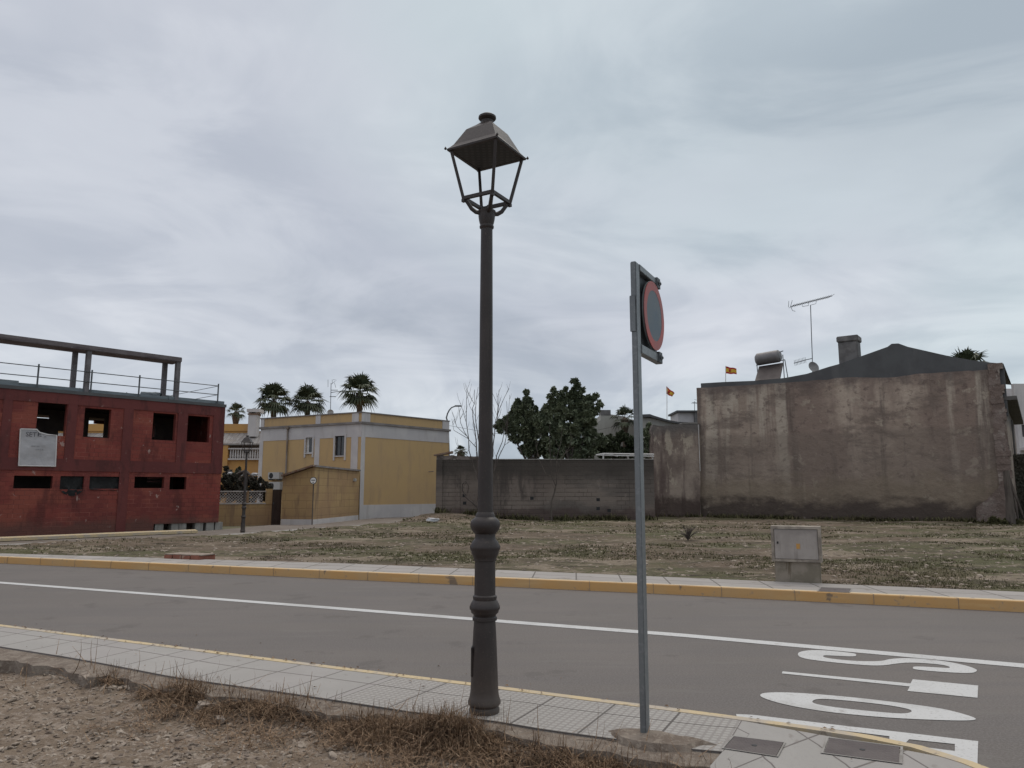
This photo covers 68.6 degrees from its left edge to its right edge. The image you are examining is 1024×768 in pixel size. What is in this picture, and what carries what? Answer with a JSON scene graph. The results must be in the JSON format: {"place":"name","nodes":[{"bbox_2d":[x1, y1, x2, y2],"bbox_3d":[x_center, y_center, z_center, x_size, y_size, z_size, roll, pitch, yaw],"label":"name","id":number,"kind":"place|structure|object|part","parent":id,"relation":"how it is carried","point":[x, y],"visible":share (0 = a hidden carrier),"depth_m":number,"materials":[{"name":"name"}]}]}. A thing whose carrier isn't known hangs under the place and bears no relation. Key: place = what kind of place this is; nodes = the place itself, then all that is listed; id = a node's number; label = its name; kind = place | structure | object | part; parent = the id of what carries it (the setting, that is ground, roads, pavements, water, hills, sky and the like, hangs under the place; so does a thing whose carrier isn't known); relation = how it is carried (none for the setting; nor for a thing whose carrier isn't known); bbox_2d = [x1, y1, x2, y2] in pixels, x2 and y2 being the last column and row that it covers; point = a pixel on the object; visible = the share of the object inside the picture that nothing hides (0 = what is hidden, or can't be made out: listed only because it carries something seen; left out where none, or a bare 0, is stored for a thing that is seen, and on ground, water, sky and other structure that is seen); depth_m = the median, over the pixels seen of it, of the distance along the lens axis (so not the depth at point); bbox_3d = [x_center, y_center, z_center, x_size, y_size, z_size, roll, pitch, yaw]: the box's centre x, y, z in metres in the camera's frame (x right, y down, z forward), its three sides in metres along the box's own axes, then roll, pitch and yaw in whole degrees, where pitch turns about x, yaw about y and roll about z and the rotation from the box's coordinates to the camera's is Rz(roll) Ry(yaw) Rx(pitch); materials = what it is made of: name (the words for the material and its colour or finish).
{"place":"outdoors","nodes":[
{"label":"outdoors","id":0,"kind":"place"},
{"bbox_2d":[89,522,280,537],"bbox_3d":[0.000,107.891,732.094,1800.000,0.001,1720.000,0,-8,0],"label":"ground","id":1,"kind":"structure","parent":0,"point":[228,527],"depth_m":38.83,"materials":[{"name":"brown soil"}]},
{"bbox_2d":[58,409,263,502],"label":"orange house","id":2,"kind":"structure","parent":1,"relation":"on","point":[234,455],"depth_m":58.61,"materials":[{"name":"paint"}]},
{"bbox_2d":[227,402,246,423],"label":"palm tree","id":3,"kind":"object","parent":1,"relation":"on","point":[236,416],"visible":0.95,"depth_m":66.10,"materials":[{"name":"green plant"}]},
{"bbox_2d":[220,470,272,502],"bbox_3d":[-15.223,6.522,42.718,3.340,3.303,1.253,0,-8,0],"label":"hedge","id":4,"kind":"object","parent":1,"relation":"on","point":[230,482],"visible":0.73,"depth_m":42.66,"materials":[{"name":"green plant"}]},
{"bbox_2d":[255,382,294,417],"bbox_3d":[-19.670,5.102,61.878,3.663,10.908,3.933,0,-8,0],"label":"palm tree","id":5,"kind":"object","parent":1,"relation":"on","point":[273,392],"visible":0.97,"depth_m":61.90,"materials":[{"name":"green plant"}]},
{"bbox_2d":[289,383,328,415],"bbox_3d":[-17.590,5.339,63.906,3.679,11.020,3.479,-3,-9,22],"label":"palm tree","id":6,"kind":"object","parent":1,"relation":"on","point":[307,393],"visible":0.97,"depth_m":63.93,"materials":[{"name":"green plant"}]},
{"bbox_2d":[339,372,380,411],"bbox_3d":[-12.351,4.538,60.023,3.934,11.491,3.915,0,-8,0],"label":"palm tree","id":7,"kind":"object","parent":1,"relation":"on","point":[359,400],"visible":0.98,"depth_m":60.05,"materials":[{"name":"green plant"}]},
{"bbox_2d":[446,405,460,454],"bbox_3d":[-4.367,5.617,55.771,1.200,8.129,0.240,0,-8,0],"label":"street light","id":8,"kind":"object","parent":1,"relation":"on","point":[447,419],"visible":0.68,"depth_m":56.24,"materials":[{"name":"metal"}]},
{"bbox_2d":[454,445,467,455],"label":"palm tree","id":9,"kind":"object","parent":1,"relation":"on","point":[459,453],"visible":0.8,"depth_m":61.64,"materials":[{"name":"green plant"}]},
{"bbox_2d":[493,388,550,458],"bbox_3d":[0.691,4.491,48.871,4.069,8.566,1.652,0,-8,0],"label":"evergreen tree","id":10,"kind":"object","parent":1,"relation":"on","point":[523,410],"visible":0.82,"depth_m":48.84,"materials":[{"name":"green plant"}]},
{"bbox_2d":[531,377,608,458],"bbox_3d":[3.651,3.978,46.942,4.910,8.982,1.941,0,-8,0],"label":"evergreen tree","id":11,"kind":"object","parent":1,"relation":"on","point":[579,412],"visible":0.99,"depth_m":46.89,"materials":[{"name":"green plant"}]},
{"bbox_2d":[582,410,633,458],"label":"beige house","id":12,"kind":"structure","parent":1,"relation":"on","point":[603,421],"depth_m":60.15,"materials":[{"name":"beige paint"}]},
{"bbox_2d":[609,405,633,447],"bbox_3d":[8.694,5.785,58.321,2.372,8.536,2.428,0,-8,0],"label":"palm tree","id":13,"kind":"object","parent":1,"relation":"on","point":[623,410],"visible":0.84,"depth_m":58.49,"materials":[{"name":"green plant"}]},
{"bbox_2d":[643,422,651,458],"bbox_3d":[8.567,5.431,47.173,1.386,6.219,1.055,0,-8,0],"label":"garden shrub","id":14,"kind":"object","parent":1,"relation":"on","point":[646,434],"visible":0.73,"depth_m":47.34,"materials":[{"name":"green plant"}]},
{"bbox_2d":[666,387,673,395],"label":"flag","id":15,"kind":"object","parent":1,"relation":"on","point":[669,392],"visible":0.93,"depth_m":72.62,"materials":[{"name":"fabric"}]},
{"bbox_2d":[643,414,697,458],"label":"house","id":16,"kind":"structure","parent":1,"relation":"on","point":[655,420],"depth_m":57.15,"materials":[{"name":"white paint"}]},
{"bbox_2d":[668,410,697,421],"bbox_3d":[14.964,6.654,64.109,2.302,8.469,3.600,0,-8,0],"label":"roof hut","id":17,"kind":"object","parent":1,"relation":"on","point":[684,415],"visible":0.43,"depth_m":63.24,"materials":[{"name":"white paint"}]},
{"bbox_2d":[725,366,736,381],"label":"flag","id":18,"kind":"object","parent":1,"relation":"on","point":[728,370],"visible":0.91,"depth_m":66.86,"materials":[{"name":"yellow fabric"}]},
{"bbox_2d":[951,347,987,361],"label":"palm tree","id":19,"kind":"object","parent":1,"relation":"on","point":[967,353],"visible":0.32,"depth_m":62.33,"materials":[{"name":"green plant"}]},
{"bbox_2d":[1006,384,1023,453],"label":"white house","id":20,"kind":"structure","parent":1,"relation":"on","point":[1017,390],"depth_m":62.38,"materials":[{"name":"white paint"}]},
{"bbox_2d":[0,627,395,701],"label":"pavement","id":21,"kind":"structure","parent":0,"point":[331,683],"depth_m":6.61,"materials":[{"name":"tile"}]},
{"bbox_2d":[0,521,399,544],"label":"side pavement","id":22,"kind":"structure","parent":0,"point":[207,535],"depth_m":28.02,"materials":[{"name":"concrete"}]},
{"bbox_2d":[240,435,253,532],"bbox_3d":[-10.309,3.841,29.013,0.405,3.732,0.405,0,-8,-3],"label":"street lamp","id":23,"kind":"object","parent":22,"relation":"on","point":[247,439],"visible":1,"depth_m":28.97,"materials":[{"name":"metal"}]},
{"bbox_2d":[0,517,411,543],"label":"side street","id":24,"kind":"structure","parent":0,"point":[290,527],"depth_m":33.16,"materials":[{"name":"grey asphalt"}]},
{"bbox_2d":[0,529,197,540],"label":"side kerb","id":25,"kind":"structure","parent":24,"relation":"on","point":[43,537],"depth_m":27.09,"materials":[{"name":"paint"}]},
{"bbox_2d":[310,477,316,524],"bbox_3d":[-9.975,5.847,37.589,0.348,2.355,0.112,0,-8,0],"label":"round sign","id":26,"kind":"object","parent":24,"relation":"on","point":[313,480],"visible":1,"depth_m":37.67,"materials":[{"name":"grey metal"}]},
{"bbox_2d":[0,672,595,767],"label":"verge","id":27,"kind":"structure","parent":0,"point":[22,719],"depth_m":5.10,"materials":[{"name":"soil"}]},
{"bbox_2d":[78,672,89,680],"bbox_3d":[-3.590,2.549,6.506,0.182,0.101,0.294,1,-9,35],"label":"concrete chunk","id":28,"kind":"object","parent":27,"relation":"on","point":[80,677],"visible":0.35,"depth_m":6.41,"materials":[{"name":"grey concrete"}]},
{"bbox_2d":[194,699,221,713],"bbox_3d":[-2.296,2.451,5.715,0.240,0.079,0.131,7,-5,-25],"label":"concrete chunk","id":29,"kind":"object","parent":27,"relation":"on","point":[203,703],"visible":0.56,"depth_m":5.66,"materials":[{"name":"grey concrete"}]},
{"bbox_2d":[214,715,224,723],"bbox_3d":[-2.126,2.443,5.470,0.078,0.043,0.138,9,-14,-20],"label":"concrete chunk","id":30,"kind":"object","parent":27,"relation":"on","point":[219,718],"visible":0.71,"depth_m":5.42,"materials":[{"name":"grey concrete"}]},
{"bbox_2d":[4,639,737,767],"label":"dry stalks","id":31,"kind":"object","parent":27,"relation":"on","point":[425,727],"visible":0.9,"depth_m":4.95,"materials":[{"name":"plant"}]},
{"bbox_2d":[609,728,715,751],"bbox_3d":[0.893,2.232,4.591,0.825,0.156,0.366,-4,-9,24],"label":"concrete footing","id":32,"kind":"object","parent":27,"relation":"on","point":[636,738],"visible":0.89,"depth_m":4.55,"materials":[{"name":"grey concrete"}]},
{"bbox_2d":[629,261,663,732],"bbox_3d":[0.971,0.716,5.156,0.077,3.064,0.619,-4,-9,27],"label":"traffic sign","id":33,"kind":"object","parent":32,"relation":"on","point":[646,320],"visible":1,"depth_m":4.99,"materials":[{"name":"metal"}]},
{"bbox_2d":[0,648,719,767],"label":"pavement bedding","id":34,"kind":"object","parent":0,"point":[15,661],"visible":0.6,"depth_m":5.43,"materials":[{"name":"concrete"}]},
{"bbox_2d":[0,563,1023,767],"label":"road","id":35,"kind":"structure","parent":0,"point":[948,681],"depth_m":8.38,"materials":[{"name":"grey asphalt"}]},
{"bbox_2d":[14,625,835,729],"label":"leaf litter","id":36,"kind":"object","parent":35,"relation":"on","point":[378,669],"visible":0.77,"depth_m":6.63,"materials":[{"name":"plant"}]},
{"bbox_2d":[0,624,987,767],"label":"kerb","id":37,"kind":"structure","parent":35,"relation":"on","point":[861,737],"depth_m":5.28,"materials":[{"name":"paint"}]},
{"bbox_2d":[0,556,1023,611],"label":"kerb","id":38,"kind":"structure","parent":35,"relation":"on","point":[990,604],"depth_m":12.64,"materials":[{"name":"yellow paint"}]},
{"bbox_2d":[0,513,1023,591],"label":"lot ground","id":39,"kind":"structure","parent":0,"point":[656,567],"depth_m":21.00,"materials":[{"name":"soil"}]},
{"bbox_2d":[0,384,226,536],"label":"unfinished building","id":40,"kind":"structure","parent":39,"relation":"on","point":[147,464],"depth_m":31.10,"materials":[{"name":"red brick"}]},
{"bbox_2d":[18,428,56,466],"bbox_3d":[-18.179,2.447,28.812,0.097,1.439,1.324,-8,-11,42],"label":"banner","id":41,"kind":"object","parent":40,"relation":"attached to","point":[37,448],"visible":1,"depth_m":28.79,"materials":[{"name":"plastic"}]},
{"bbox_2d":[0,334,181,399],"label":"roof pergola","id":42,"kind":"object","parent":40,"relation":"on","point":[89,351],"visible":0.88,"depth_m":30.75,"materials":[{"name":"metal"}]},
{"bbox_2d":[0,362,223,403],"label":"guard rail","id":43,"kind":"object","parent":40,"relation":"on","point":[12,382],"visible":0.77,"depth_m":30.88,"materials":[{"name":"metal"}]},
{"bbox_2d":[140,392,160,395],"bbox_3d":[-15.951,0.530,33.180,0.863,0.392,0.526,5,-4,-17],"label":"rubble sack","id":44,"kind":"object","parent":40,"relation":"on","point":[153,393],"visible":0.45,"depth_m":32.99,"materials":[{"name":"plastic"}]},
{"bbox_2d":[164,552,214,559],"bbox_3d":[-7.320,3.942,17.062,1.070,0.175,0.500,-3,-9,22],"label":"brick drain","id":45,"kind":"object","parent":39,"relation":"on","point":[188,555],"visible":0.64,"depth_m":16.89,"materials":[{"name":"brick"}]},
{"bbox_2d":[222,465,231,502],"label":"orange tree","id":46,"kind":"object","parent":39,"relation":"on","point":[226,469],"visible":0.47,"depth_m":45.60,"materials":[{"name":"green plant"}]},
{"bbox_2d":[234,466,241,502],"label":"orange tree","id":47,"kind":"object","parent":39,"relation":"on","point":[238,469],"visible":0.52,"depth_m":45.62,"materials":[{"name":"green plant"}]},
{"bbox_2d":[218,489,272,525],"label":"garden wall","id":48,"kind":"structure","parent":39,"relation":"on","point":[258,513],"depth_m":39.97,"materials":[{"name":"paint"}]},
{"bbox_2d":[271,489,281,524],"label":"garden gate","id":49,"kind":"structure","parent":48,"relation":"attached to","point":[276,507],"depth_m":40.75,"materials":[{"name":"metal"}]},
{"bbox_2d":[281,465,360,524],"bbox_3d":[-10.981,6.556,43.651,2.795,3.392,9.166,0,-8,0],"label":"garage annex","id":50,"kind":"object","parent":39,"relation":"on","point":[336,494],"visible":0.95,"depth_m":40.37,"materials":[{"name":"paint"}]},
{"bbox_2d":[257,412,450,519],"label":"yellow house","id":51,"kind":"structure","parent":39,"relation":"on","point":[392,458],"depth_m":50.27,"materials":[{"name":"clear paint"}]},
{"bbox_2d":[268,472,282,479],"bbox_3d":[-16.055,6.268,50.966,1.046,0.542,0.395,-4,-9,28],"label":"air conditioner","id":52,"kind":"object","parent":51,"relation":"attached to","point":[273,475],"visible":0.98,"depth_m":50.78,"materials":[{"name":"white plastic"}]},
{"bbox_2d":[269,482,282,488],"bbox_3d":[-15.963,6.934,50.820,1.042,0.608,0.395,-4,-9,28],"label":"air conditioner","id":53,"kind":"object","parent":51,"relation":"attached to","point":[277,485],"visible":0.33,"depth_m":50.58,"materials":[{"name":"plastic"}]},
{"bbox_2d":[304,436,313,457],"bbox_3d":[-13.519,4.192,50.144,0.827,1.426,0.230,-4,-9,28],"label":"window","id":54,"kind":"structure","parent":51,"relation":"in","point":[309,449],"depth_m":50.20,"materials":[{"name":"white glass"}]},
{"bbox_2d":[327,379,340,413],"bbox_3d":[-12.432,0.921,52.286,0.925,2.546,0.293,0,-8,0],"label":"tv aerial","id":55,"kind":"object","parent":51,"relation":"on","point":[330,411],"visible":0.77,"depth_m":52.30,"materials":[{"name":"metal"}]},
{"bbox_2d":[333,434,345,459],"bbox_3d":[-11.186,4.122,48.885,1.046,1.688,0.230,-4,-9,28],"label":"window","id":56,"kind":"structure","parent":51,"relation":"in","point":[340,446],"depth_m":48.96,"materials":[{"name":"white glass"}]},
{"bbox_2d":[426,518,439,521],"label":"litter","id":57,"kind":"object","parent":39,"relation":"on","point":[433,519],"visible":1,"depth_m":35.66,"materials":[{"name":"white plastic"}]},
{"bbox_2d":[452,381,510,508],"bbox_3d":[-1.649,3.603,41.443,3.452,7.885,0.936,0,-8,0],"label":"bare tree","id":58,"kind":"object","parent":39,"relation":"on","point":[470,457],"visible":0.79,"depth_m":41.53,"materials":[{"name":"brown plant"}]},
{"bbox_2d":[4,517,1023,587],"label":"lot stones","id":59,"kind":"object","parent":39,"relation":"on","point":[908,540],"visible":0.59,"depth_m":19.41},
{"bbox_2d":[434,451,654,519],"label":"block wall","id":60,"kind":"structure","parent":39,"relation":"on","point":[591,487],"depth_m":42.00,"materials":[{"name":"concrete"}]},
{"bbox_2d":[434,507,657,520],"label":"wall foot weeds","id":61,"kind":"object","parent":39,"relation":"on","point":[558,518],"depth_m":41.31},
{"bbox_2d":[536,431,572,519],"bbox_3d":[2.340,4.888,41.409,2.190,5.314,0.635,-3,-9,19],"label":"bare tree","id":62,"kind":"object","parent":39,"relation":"on","point":[551,470],"visible":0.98,"depth_m":41.39,"materials":[{"name":"grey plant"}]},
{"bbox_2d":[596,429,633,458],"bbox_3d":[7.009,5.919,49.606,3.184,5.909,1.355,1,-8,-5],"label":"garden shrub","id":63,"kind":"object","parent":39,"relation":"on","point":[613,445],"visible":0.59,"depth_m":49.67,"materials":[{"name":"green plant"}]},
{"bbox_2d":[596,453,653,458],"bbox_3d":[6.821,6.158,45.133,3.513,4.005,0.177,0,-8,0],"label":"carport frame","id":64,"kind":"object","parent":39,"relation":"on","point":[624,454],"visible":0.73,"depth_m":45.33,"materials":[{"name":"white paint"}]},
{"bbox_2d":[649,422,700,516],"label":"old wing wall","id":65,"kind":"structure","parent":39,"relation":"on","point":[674,449],"depth_m":46.84,"materials":[{"name":"paint"}]},
{"bbox_2d":[677,524,698,539],"bbox_3d":[5.467,4.610,23.391,0.686,0.509,0.732,0,-8,0],"label":"twig bush","id":66,"kind":"object","parent":39,"relation":"on","point":[687,536],"visible":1,"depth_m":23.32,"materials":[{"name":"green plant"}]},
{"bbox_2d":[770,525,822,582],"bbox_3d":[4.822,2.925,12.695,0.783,1.034,0.364,-4,-9,23],"label":"utility cabinet","id":67,"kind":"object","parent":39,"relation":"on","point":[797,556],"visible":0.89,"depth_m":12.56,"materials":[{"name":"grey concrete"}]},
{"bbox_3d":[4.759,2.684,12.581,0.683,0.490,0.044,-4,-9,23],"label":"door","id":68,"kind":"part","parent":67,"relation":"part of","materials":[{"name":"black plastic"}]},
{"bbox_2d":[656,512,1023,522],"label":"wall foot weeds","id":69,"kind":"object","parent":39,"relation":"on","point":[846,518],"depth_m":41.75,"materials":[{"name":"green plant"}]},
{"bbox_2d":[696,335,1023,521],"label":"old house","id":70,"kind":"structure","parent":39,"relation":"on","point":[898,430],"depth_m":41.98,"materials":[{"name":"paint"}]},
{"bbox_2d":[755,350,787,380],"bbox_3d":[15.990,-1.099,46.652,1.964,2.057,1.483,-6,-10,37],"label":"solar water heater","id":71,"kind":"object","parent":70,"relation":"on","point":[771,371],"visible":0.93,"depth_m":46.64,"materials":[{"name":"metal"}]},
{"bbox_2d":[788,294,833,371],"bbox_3d":[18.250,-3.005,45.645,2.730,4.868,1.000,0,-8,0],"label":"tv aerial","id":72,"kind":"object","parent":70,"relation":"on","point":[813,366],"visible":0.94,"depth_m":45.46,"materials":[{"name":"metal"}]},
{"bbox_2d":[1013,453,1023,519],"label":"ivy wall","id":73,"kind":"structure","parent":70,"relation":"attached to","point":[1018,459],"depth_m":42.99,"materials":[{"name":"green plant"}]},
{"bbox_2d":[984,471,1023,524],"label":"buttress","id":74,"kind":"object","parent":39,"relation":"on","point":[1010,502],"visible":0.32,"depth_m":36.43,"materials":[{"name":"grey concrete"}]},
{"bbox_2d":[0,553,1023,599],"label":"pavement","id":75,"kind":"structure","parent":0,"point":[1013,595],"depth_m":13.34,"materials":[{"name":"concrete"}]},
{"bbox_2d":[817,587,851,592],"bbox_3d":[4.934,3.155,11.471,0.464,0.024,0.573,-4,-9,26],"label":"manhole cover","id":76,"kind":"object","parent":75,"relation":"on","point":[829,589],"visible":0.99,"depth_m":11.51,"materials":[{"name":"metal"}]},
{"bbox_2d":[0,0,1023,458],"label":"sky","id":77,"kind":"structure","parent":0,"point":[254,194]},
{"bbox_2d":[334,677,740,753],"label":"pavement","id":78,"kind":"structure","parent":0,"point":[567,716],"depth_m":5.20,"materials":[{"name":"tile"}]},
{"bbox_2d":[444,112,528,715],"bbox_3d":[-0.192,0.090,5.526,0.479,4.416,0.479,-5,-10,30],"label":"street lamp","id":79,"kind":"object","parent":78,"relation":"on","point":[486,143],"visible":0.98,"depth_m":5.46,"materials":[{"name":"metal"}]},
{"bbox_2d":[709,721,971,767],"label":"pavement corner","id":80,"kind":"object","parent":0,"point":[800,749],"visible":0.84,"depth_m":4.31,"materials":[{"name":"tile"}]},
{"bbox_2d":[722,735,785,756],"bbox_3d":[1.454,2.178,4.509,0.324,0.024,0.290,-4,-9,28],"label":"manhole cover","id":81,"kind":"object","parent":80,"relation":"on","point":[756,746],"visible":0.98,"depth_m":4.50,"materials":[{"name":"metal"}]},
{"bbox_2d":[821,737,902,763],"bbox_3d":[2.066,2.167,4.428,0.438,0.024,0.329,-4,-9,25],"label":"manhole cover","id":82,"kind":"object","parent":80,"relation":"on","point":[863,750],"visible":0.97,"depth_m":4.42,"materials":[{"name":"metal"}]}
]}

